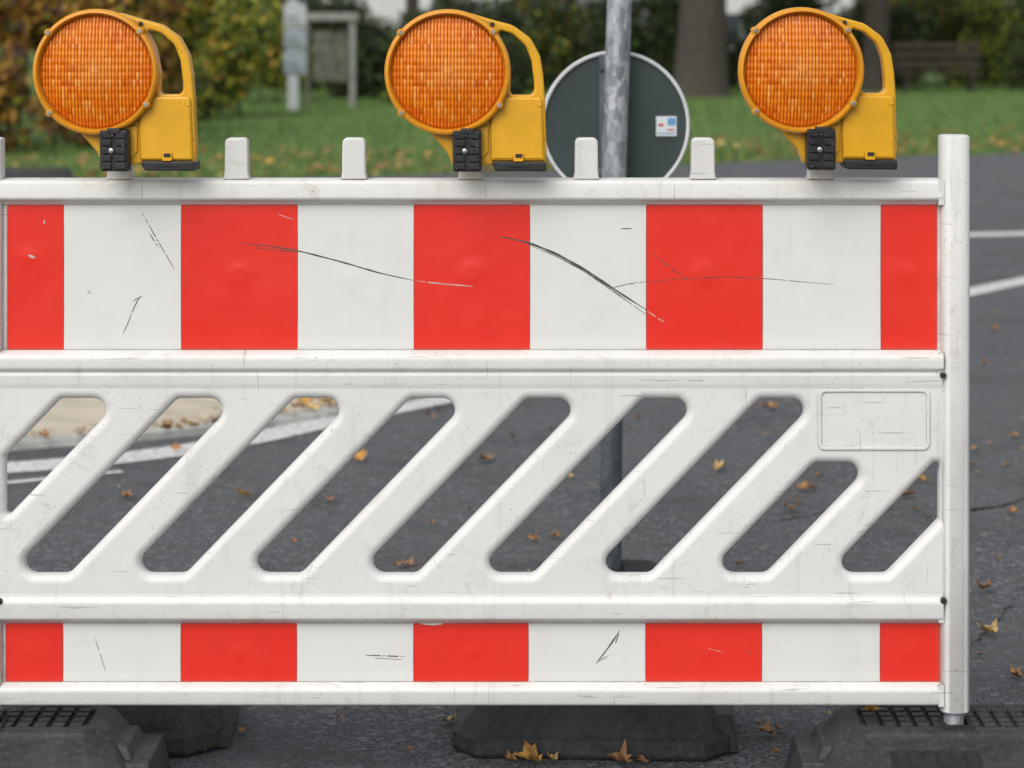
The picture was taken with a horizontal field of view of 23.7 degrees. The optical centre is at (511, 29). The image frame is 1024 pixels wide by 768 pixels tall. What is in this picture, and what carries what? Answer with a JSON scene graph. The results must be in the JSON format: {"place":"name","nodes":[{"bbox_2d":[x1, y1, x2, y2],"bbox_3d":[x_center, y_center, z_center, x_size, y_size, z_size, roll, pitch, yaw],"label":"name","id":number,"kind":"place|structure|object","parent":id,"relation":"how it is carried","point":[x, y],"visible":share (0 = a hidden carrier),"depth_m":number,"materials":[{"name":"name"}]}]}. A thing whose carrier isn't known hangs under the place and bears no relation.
{"place":"outdoors","nodes":[
{"label":"outdoors","id":0,"kind":"place"},
{"bbox_2d":[5,167,75,177],"bbox_3d":[-4.579,1.448,23.273,0.918,0.241,0.475,0,0,0],"label":"ballast block","id":1,"kind":"object","parent":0,"point":[38,172],"depth_m":23.21,"materials":[{"name":"rubber"}]},
{"bbox_2d":[23,398,333,437],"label":"pavement","id":2,"kind":"structure","parent":0,"point":[64,416],"depth_m":9.84,"materials":[{"name":"beige concrete"}]},
{"bbox_2d":[25,398,334,436],"bbox_3d":[-1.434,1.530,9.608,0.649,0.035,3.674,0,0,45],"label":"leaf drift","id":3,"kind":"object","parent":2,"relation":"on","point":[183,419],"visible":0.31,"depth_m":9.61,"materials":[{"name":"brown plant"}]},
{"bbox_2d":[291,401,301,407],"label":"fallen leaf","id":4,"kind":"object","parent":2,"relation":"on","point":[297,404],"visible":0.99,"depth_m":9.86,"materials":[{"name":"brown plant"}]},
{"bbox_2d":[298,398,314,402],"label":"fallen leaf","id":5,"kind":"object","parent":2,"relation":"on","point":[304,400],"visible":0.82,"depth_m":10.02,"materials":[{"name":"plant"}]},
{"bbox_2d":[1,32,1023,177],"bbox_3d":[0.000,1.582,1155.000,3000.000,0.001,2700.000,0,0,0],"label":"ground","id":6,"kind":"structure","parent":0,"point":[253,132],"depth_m":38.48,"materials":[{"name":"green plant"}]},
{"bbox_2d":[7,0,30,105],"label":"tree","id":7,"kind":"object","parent":6,"relation":"on","point":[24,54],"visible":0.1,"depth_m":49.82,"materials":[{"name":"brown plant"}]},
{"bbox_2d":[0,28,39,152],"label":"shrub","id":8,"kind":"object","parent":6,"relation":"on","point":[10,108],"visible":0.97,"depth_m":30.81,"materials":[{"name":"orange plant"}]},
{"bbox_2d":[0,0,169,148],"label":"shrub","id":9,"kind":"object","parent":6,"relation":"on","point":[35,22],"visible":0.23,"depth_m":32.66,"materials":[{"name":"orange plant"}]},
{"bbox_2d":[19,0,201,133],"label":"shrub","id":10,"kind":"object","parent":6,"relation":"on","point":[167,54],"visible":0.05,"depth_m":36.83,"materials":[{"name":"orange plant"}]},
{"bbox_2d":[163,35,228,120],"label":"shrub","id":11,"kind":"object","parent":6,"relation":"on","point":[202,93],"visible":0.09,"depth_m":42.03,"materials":[{"name":"green plant"}]},
{"bbox_2d":[165,0,278,115],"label":"shrub","id":12,"kind":"object","parent":6,"relation":"on","point":[230,44],"visible":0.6,"depth_m":43.45,"materials":[{"name":"green plant"}]},
{"bbox_2d":[189,0,313,102],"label":"shrub","id":13,"kind":"object","parent":6,"relation":"on","point":[276,12],"visible":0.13,"depth_m":51.62,"materials":[{"name":"green plant"}]},
{"bbox_2d":[243,0,338,86],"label":"shrub","id":14,"kind":"object","parent":6,"relation":"on","point":[244,83],"visible":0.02,"depth_m":65.79,"materials":[{"name":"green plant"}]},
{"bbox_2d":[284,0,305,109],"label":"signpost","id":15,"kind":"object","parent":6,"relation":"on","point":[294,39],"visible":0.97,"depth_m":47.53,"materials":[{"name":"white metal"}]},
{"bbox_2d":[260,0,393,90],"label":"shrub","id":16,"kind":"object","parent":6,"relation":"on","point":[362,24],"visible":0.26,"depth_m":61.45,"materials":[{"name":"green plant"}]},
{"bbox_2d":[306,13,358,107],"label":"information board","id":17,"kind":"object","parent":6,"relation":"on","point":[330,56],"visible":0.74,"depth_m":48.97,"materials":[{"name":"grey metal"}]},
{"bbox_2d":[323,13,395,83],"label":"shrub","id":18,"kind":"object","parent":6,"relation":"on","point":[373,21],"visible":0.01,"depth_m":70.24,"materials":[{"name":"green plant"}]},
{"bbox_2d":[320,26,401,98],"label":"shrub","id":19,"kind":"object","parent":6,"relation":"on","point":[370,70],"visible":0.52,"depth_m":55.60,"materials":[{"name":"green plant"}]},
{"bbox_2d":[381,78,392,103],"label":"shrub","id":20,"kind":"object","parent":6,"relation":"on","point":[387,99],"visible":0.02,"depth_m":51.59,"materials":[{"name":"green plant"}]},
{"bbox_2d":[405,0,418,22],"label":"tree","id":21,"kind":"object","parent":6,"relation":"on","point":[410,5],"visible":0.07,"depth_m":71.84,"materials":[{"name":"green plant"}]},
{"bbox_2d":[303,0,530,32],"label":"house","id":22,"kind":"structure","parent":6,"relation":"on","point":[386,9],"depth_m":96.00,"materials":[{"name":"tile"}]},
{"bbox_2d":[400,11,425,27],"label":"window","id":23,"kind":"structure","parent":22,"relation":"in","point":[401,12],"depth_m":95.91,"materials":[{"name":"grey glass"}]},
{"bbox_2d":[389,7,456,32],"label":"shrub","id":24,"kind":"object","parent":6,"relation":"on","point":[408,16],"visible":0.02,"depth_m":59.51,"materials":[{"name":"green plant"}]},
{"bbox_2d":[431,0,475,12],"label":"shrub","id":25,"kind":"object","parent":6,"relation":"on","point":[457,5],"depth_m":73.71,"materials":[{"name":"green plant"}]},
{"bbox_2d":[427,0,531,45],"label":"shrub","id":26,"kind":"object","parent":6,"relation":"on","point":[517,21],"visible":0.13,"depth_m":63.95,"materials":[{"name":"green plant"}]},
{"bbox_2d":[469,0,542,75],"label":"shrub","id":27,"kind":"object","parent":6,"relation":"on","point":[486,4],"visible":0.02,"depth_m":71.71,"materials":[{"name":"green plant"}]},
{"bbox_2d":[5,120,1023,176],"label":"leaf litter","id":28,"kind":"object","parent":6,"relation":"on","point":[487,169],"visible":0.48,"depth_m":29.10,"materials":[{"name":"brown plant"}]},
{"bbox_2d":[499,32,532,94],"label":"shrub","id":29,"kind":"object","parent":6,"relation":"on","point":[518,78],"visible":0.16,"depth_m":54.70,"materials":[{"name":"green plant"}]},
{"bbox_2d":[506,0,596,90],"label":"shrub","id":30,"kind":"object","parent":6,"relation":"on","point":[551,46],"visible":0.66,"depth_m":61.94,"materials":[{"name":"green plant"}]},
{"bbox_2d":[558,0,577,75],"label":"tree","id":31,"kind":"object","parent":6,"relation":"on","point":[570,5],"visible":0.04,"depth_m":69.83,"materials":[{"name":"green plant"}]},
{"bbox_2d":[535,0,606,66],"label":"shrub","id":32,"kind":"object","parent":6,"relation":"on","point":[591,4],"visible":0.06,"depth_m":66.01,"materials":[{"name":"green plant"}]},
{"bbox_2d":[576,0,679,76],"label":"shrub","id":33,"kind":"object","parent":6,"relation":"on","point":[665,20],"visible":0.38,"depth_m":61.67,"materials":[{"name":"green plant"}]},
{"bbox_2d":[632,0,679,74],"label":"shrub","id":34,"kind":"object","parent":6,"relation":"on","point":[643,4],"visible":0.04,"depth_m":69.63,"materials":[{"name":"green plant"}]},
{"bbox_2d":[673,0,733,97],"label":"tree","id":35,"kind":"object","parent":6,"relation":"on","point":[701,63],"visible":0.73,"depth_m":56.49,"materials":[{"name":"brown plant"}]},
{"bbox_2d":[727,26,748,86],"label":"shrub","id":36,"kind":"object","parent":6,"relation":"on","point":[735,51],"visible":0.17,"depth_m":65.40,"materials":[{"name":"green plant"}]},
{"bbox_2d":[739,1,771,36],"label":"shrub","id":37,"kind":"object","parent":6,"relation":"on","point":[748,13],"visible":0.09,"depth_m":68.30,"materials":[{"name":"green plant"}]},
{"bbox_2d":[726,0,854,64],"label":"house","id":38,"kind":"structure","parent":6,"relation":"on","point":[734,7],"depth_m":100.00,"materials":[{"name":"tile"}]},
{"bbox_2d":[727,12,757,47],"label":"window","id":39,"kind":"structure","parent":38,"relation":"in","point":[733,20],"depth_m":99.95,"materials":[{"name":"grey glass"}]},
{"bbox_2d":[751,0,864,51],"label":"shrub","id":40,"kind":"object","parent":6,"relation":"on","point":[774,6],"visible":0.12,"depth_m":63.74,"materials":[{"name":"green plant"}]},
{"bbox_2d":[861,0,888,91],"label":"tree","id":41,"kind":"object","parent":6,"relation":"on","point":[876,16],"visible":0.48,"depth_m":61.72,"materials":[{"name":"brown plant"}]},
{"bbox_2d":[837,0,932,87],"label":"shrub","id":42,"kind":"object","parent":6,"relation":"on","point":[902,24],"visible":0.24,"depth_m":65.79,"materials":[{"name":"green plant"}]},
{"bbox_2d":[853,0,949,81],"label":"shrub","id":43,"kind":"object","parent":6,"relation":"on","point":[939,75],"visible":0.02,"depth_m":73.82,"materials":[{"name":"green plant"}]},
{"bbox_2d":[892,42,983,92],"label":"park bench","id":44,"kind":"object","parent":6,"relation":"on","point":[903,55],"visible":0.88,"depth_m":61.18,"materials":[{"name":"brown wood"}]},
{"bbox_2d":[889,0,1005,86],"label":"shrub","id":45,"kind":"object","parent":6,"relation":"on","point":[944,23],"visible":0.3,"depth_m":67.61,"materials":[{"name":"green plant"}]},
{"bbox_2d":[934,0,1007,71],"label":"shrub","id":46,"kind":"object","parent":6,"relation":"on","point":[958,49],"visible":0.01,"depth_m":73.82,"materials":[{"name":"green plant"}]},
{"bbox_2d":[940,0,1023,87],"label":"shrub","id":47,"kind":"object","parent":6,"relation":"on","point":[997,55],"visible":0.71,"depth_m":65.88,"materials":[{"name":"green plant"}]},
{"bbox_2d":[1001,0,1023,90],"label":"shrub","id":48,"kind":"object","parent":6,"relation":"on","point":[1018,65],"visible":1,"depth_m":61.94,"materials":[{"name":"green plant"}]},
{"bbox_2d":[3,0,1021,28],"label":"sky","id":49,"kind":"structure","parent":0,"point":[645,12],"materials":[{"name":"white"}]},
{"bbox_2d":[7,153,1023,767],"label":"road","id":50,"kind":"structure","parent":0,"point":[287,735],"depth_m":7.97,"materials":[{"name":"grey asphalt"}]},
{"bbox_2d":[7,470,122,483],"bbox_3d":[-1.906,1.566,8.352,1.198,0.001,0.080,0,0,-29],"label":"road marking","id":51,"kind":"object","parent":50,"relation":"on","point":[36,479],"visible":0.45,"depth_m":8.48,"materials":[{"name":"white paint"}]},
{"bbox_2d":[0,705,171,767],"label":"barrier foot","id":52,"kind":"object","parent":50,"relation":"on","point":[67,736],"visible":0.98,"depth_m":4.96},
{"bbox_2d":[119,489,131,496],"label":"fallen leaf","id":53,"kind":"object","parent":50,"relation":"on","point":[126,494],"visible":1,"depth_m":8.13,"materials":[{"name":"orange plant"}]},
{"bbox_2d":[104,705,238,756],"bbox_3d":[-0.976,1.494,5.482,0.710,0.151,0.474,0,0,-1],"label":"barrier foot","id":54,"kind":"object","parent":50,"relation":"on","point":[187,730],"visible":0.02,"depth_m":5.28},
{"bbox_2d":[11,398,415,450],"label":"kerb","id":55,"kind":"structure","parent":50,"relation":"on","point":[281,419],"depth_m":9.38,"materials":[{"name":"concrete"}]},
{"bbox_2d":[37,427,49,436],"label":"fallen leaf","id":56,"kind":"object","parent":55,"relation":"on","point":[44,433],"visible":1,"depth_m":9.19,"materials":[{"name":"orange plant"}]},
{"bbox_2d":[160,420,171,428],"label":"fallen leaf","id":57,"kind":"object","parent":55,"relation":"on","point":[165,425],"visible":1,"depth_m":9.31,"materials":[{"name":"brown plant"}]},
{"bbox_2d":[186,421,199,425],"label":"fallen leaf","id":58,"kind":"object","parent":55,"relation":"on","point":[192,423],"visible":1,"depth_m":9.40,"materials":[{"name":"brown plant"}]},
{"bbox_2d":[305,402,319,410],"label":"fallen leaf","id":59,"kind":"object","parent":55,"relation":"on","point":[311,406],"visible":1,"depth_m":9.84,"materials":[{"name":"plant"}]},
{"bbox_2d":[7,398,450,472],"bbox_3d":[-1.182,1.566,9.358,3.379,0.001,0.563,0,0,-42],"label":"road marking","id":60,"kind":"object","parent":50,"relation":"on","point":[280,432],"visible":0.39,"depth_m":9.24,"materials":[{"name":"white paint"}]},
{"bbox_2d":[235,487,251,495],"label":"fallen leaf","id":61,"kind":"object","parent":50,"relation":"on","point":[242,492],"visible":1,"depth_m":8.14,"materials":[{"name":"brown plant"}]},
{"bbox_2d":[353,448,366,459],"bbox_3d":[-0.558,1.542,8.838,0.070,0.029,0.078,-3,17,-17],"label":"fallen leaf","id":62,"kind":"object","parent":50,"relation":"on","point":[360,455],"visible":0.87,"depth_m":8.85,"materials":[{"name":"orange plant"}]},
{"bbox_2d":[402,556,412,564],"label":"fallen leaf","id":63,"kind":"object","parent":50,"relation":"on","point":[409,562],"visible":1,"depth_m":7.12,"materials":[{"name":"brown plant"}]},
{"bbox_2d":[441,713,455,720],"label":"fallen leaf","id":64,"kind":"object","parent":50,"relation":"on","point":[450,718],"visible":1,"depth_m":5.50,"materials":[{"name":"plant"}]},
{"bbox_2d":[478,452,492,459],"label":"fallen leaf","id":65,"kind":"object","parent":50,"relation":"on","point":[482,456],"visible":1,"depth_m":8.82,"materials":[{"name":"brown plant"}]},
{"bbox_2d":[503,749,516,760],"bbox_3d":[-0.001,1.550,5.202,0.035,0.021,0.033,0,0,-36],"label":"fallen leaf","id":66,"kind":"object","parent":50,"relation":"on","point":[510,756],"visible":1,"depth_m":5.21,"materials":[{"name":"brown plant"}]},
{"bbox_2d":[515,740,541,761],"bbox_3d":[0.044,1.543,5.195,0.076,0.028,0.067,12,5,6],"label":"fallen leaf","id":67,"kind":"object","parent":50,"relation":"on","point":[529,752],"visible":1,"depth_m":5.21,"materials":[{"name":"yellow plant"}]},
{"bbox_2d":[528,533,538,539],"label":"fallen leaf","id":68,"kind":"object","parent":50,"relation":"on","point":[533,537],"visible":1,"depth_m":7.46,"materials":[{"name":"brown plant"}]},
{"bbox_2d":[53,169,1023,499],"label":"leaf fragments","id":69,"kind":"object","parent":50,"relation":"on","point":[175,447],"visible":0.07,"depth_m":9.03,"materials":[{"name":"brown plant"}]},
{"bbox_2d":[547,750,558,760],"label":"fallen leaf","id":70,"kind":"object","parent":50,"relation":"on","point":[553,757],"visible":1,"depth_m":5.22,"materials":[{"name":"plant"}]},
{"bbox_2d":[549,530,559,536],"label":"fallen leaf","id":71,"kind":"object","parent":50,"relation":"on","point":[555,533],"visible":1,"depth_m":7.50,"materials":[{"name":"brown plant"}]},
{"bbox_2d":[451,705,738,761],"bbox_3d":[0.189,1.500,5.467,0.625,0.140,0.474,0,0,3],"label":"barrier foot","id":72,"kind":"object","parent":50,"relation":"on","point":[697,733],"visible":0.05,"depth_m":5.25},
{"bbox_2d":[537,0,689,571],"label":"traffic sign","id":73,"kind":"object","parent":50,"relation":"on","point":[622,104],"visible":0.65,"depth_m":6.82,"materials":[{"name":"metal"}]},
{"bbox_2d":[606,738,637,762],"bbox_3d":[0.231,1.535,5.174,0.064,0.046,0.052,0,0,-39],"label":"fallen leaf","id":74,"kind":"object","parent":50,"relation":"on","point":[621,756],"visible":1,"depth_m":5.18,"materials":[{"name":"brown plant"}]},
{"bbox_2d":[637,755,651,761],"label":"fallen leaf","id":75,"kind":"object","parent":50,"relation":"on","point":[642,758],"visible":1,"depth_m":5.20,"materials":[{"name":"brown plant"}]},
{"bbox_2d":[713,459,726,469],"bbox_3d":[0.737,1.542,8.650,0.050,0.039,0.051,0,0,-15],"label":"fallen leaf","id":76,"kind":"object","parent":50,"relation":"on","point":[716,465],"visible":1,"depth_m":8.66,"materials":[{"name":"yellow plant"}]},
{"bbox_2d":[757,720,774,734],"bbox_3d":[0.569,1.550,5.404,0.041,0.024,0.045,0,0,31],"label":"fallen leaf","id":77,"kind":"object","parent":50,"relation":"on","point":[766,727],"visible":1,"depth_m":5.41,"materials":[{"name":"brown plant"}]},
{"bbox_2d":[764,401,777,408],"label":"fallen leaf","id":78,"kind":"object","parent":50,"relation":"on","point":[770,405],"visible":1,"depth_m":10.03,"materials":[{"name":"brown plant"}]},
{"bbox_2d":[771,746,781,753],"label":"fallen leaf","id":79,"kind":"object","parent":50,"relation":"on","point":[774,750],"visible":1,"depth_m":5.26,"materials":[{"name":"brown plant"}]},
{"bbox_2d":[773,723,786,728],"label":"fallen leaf","id":80,"kind":"object","parent":50,"relation":"on","point":[776,726],"visible":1,"depth_m":5.43,"materials":[{"name":"brown plant"}]},
{"bbox_2d":[782,500,798,508],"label":"fallen leaf","id":81,"kind":"object","parent":50,"relation":"on","point":[788,507],"visible":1,"depth_m":7.91,"materials":[{"name":"brown plant"}]},
{"bbox_2d":[796,480,808,489],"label":"fallen leaf","id":82,"kind":"object","parent":50,"relation":"on","point":[803,485],"visible":1,"depth_m":8.28,"materials":[{"name":"orange plant"}]},
{"bbox_2d":[781,507,905,519],"bbox_3d":[1.074,1.567,7.888,0.472,0.001,0.108,0,0,-13],"label":"road crack","id":83,"kind":"object","parent":50,"relation":"on","point":[824,511],"visible":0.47,"depth_m":7.87,"materials":[{"name":"black asphalt"}]},
{"bbox_2d":[785,704,1023,767],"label":"barrier foot","id":84,"kind":"object","parent":50,"relation":"on","point":[916,736],"visible":0.93,"depth_m":4.94},
{"bbox_2d":[0,134,969,724],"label":"traffic barrier","id":85,"kind":"object","parent":84,"relation":"on","point":[838,308],"visible":1,"depth_m":4.98,"materials":[{"name":"white plastic"}]},
{"bbox_2d":[33,9,199,170],"bbox_3d":[-0.800,0.122,4.939,0.328,0.326,0.114,0,0,3],"label":"warning lamp","id":86,"kind":"object","parent":85,"relation":"attached to","point":[97,76],"visible":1,"depth_m":4.91,"materials":[{"name":"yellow plastic"}]},
{"bbox_2d":[384,9,546,171],"bbox_3d":[-0.093,0.123,4.939,0.328,0.326,0.114,0,0,1],"label":"warning lamp","id":87,"kind":"object","parent":85,"relation":"attached to","point":[447,72],"visible":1,"depth_m":4.91,"materials":[{"name":"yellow plastic"}]},
{"bbox_2d":[738,7,896,169],"bbox_3d":[0.616,0.118,4.936,0.328,0.326,0.114,1,1,-3],"label":"warning lamp","id":88,"kind":"object","parent":85,"relation":"attached to","point":[800,74],"visible":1,"depth_m":4.90,"materials":[{"name":"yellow plastic"}]},
{"bbox_2d":[864,705,879,710],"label":"fallen leaf","id":89,"kind":"object","parent":84,"relation":"on","point":[871,707],"visible":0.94,"depth_m":5.05,"materials":[{"name":"brown plant"}]},
{"bbox_2d":[901,489,915,495],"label":"fallen leaf","id":90,"kind":"object","parent":50,"relation":"on","point":[906,492],"visible":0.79,"depth_m":8.14,"materials":[{"name":"brown plant"}]},
{"bbox_2d":[975,578,992,588],"bbox_3d":[1.312,1.540,6.781,0.054,0.038,0.046,0,0,6],"label":"fallen leaf","id":91,"kind":"object","parent":50,"relation":"on","point":[988,583],"visible":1,"depth_m":6.77,"materials":[{"name":"brown plant"}]},
{"bbox_2d":[977,618,997,633],"bbox_3d":[1.231,1.538,6.297,0.061,0.037,0.055,0,0,5],"label":"fallen leaf","id":92,"kind":"object","parent":50,"relation":"on","point":[992,628],"visible":1,"depth_m":6.29,"materials":[{"name":"yellow plant"}]},
{"bbox_2d":[970,277,1023,295],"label":"road marking","id":93,"kind":"object","parent":50,"relation":"on","point":[985,288],"visible":0.33,"depth_m":14.84,"materials":[{"name":"white paint"}]},
{"bbox_2d":[970,231,1023,236],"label":"road marking","id":94,"kind":"object","parent":50,"relation":"on","point":[995,234],"depth_m":18.60,"materials":[{"name":"white paint"}]},
{"bbox_2d":[970,498,1023,510],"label":"road crack","id":95,"kind":"object","parent":50,"relation":"on","point":[974,509],"visible":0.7,"depth_m":8.01,"materials":[{"name":"grey asphalt"}]},
{"bbox_2d":[970,588,1023,644],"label":"road crack","id":96,"kind":"object","parent":50,"relation":"on","point":[997,619],"visible":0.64,"depth_m":6.47,"materials":[{"name":"black asphalt"}]},
{"bbox_2d":[1007,504,1017,512],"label":"fallen leaf","id":97,"kind":"object","parent":50,"relation":"on","point":[1012,509],"visible":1,"depth_m":7.87,"materials":[{"name":"orange plant"}]},
{"bbox_2d":[1009,664,1023,676],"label":"fallen leaf","id":98,"kind":"object","parent":50,"relation":"on","point":[1014,671],"visible":1,"depth_m":5.89,"materials":[{"name":"brown plant"}]},
{"bbox_2d":[12,377,1023,762],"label":"fallen leaves","id":99,"kind":"object","parent":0,"point":[542,505],"visible":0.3,"depth_m":7.74,"materials":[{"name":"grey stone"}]}
]}

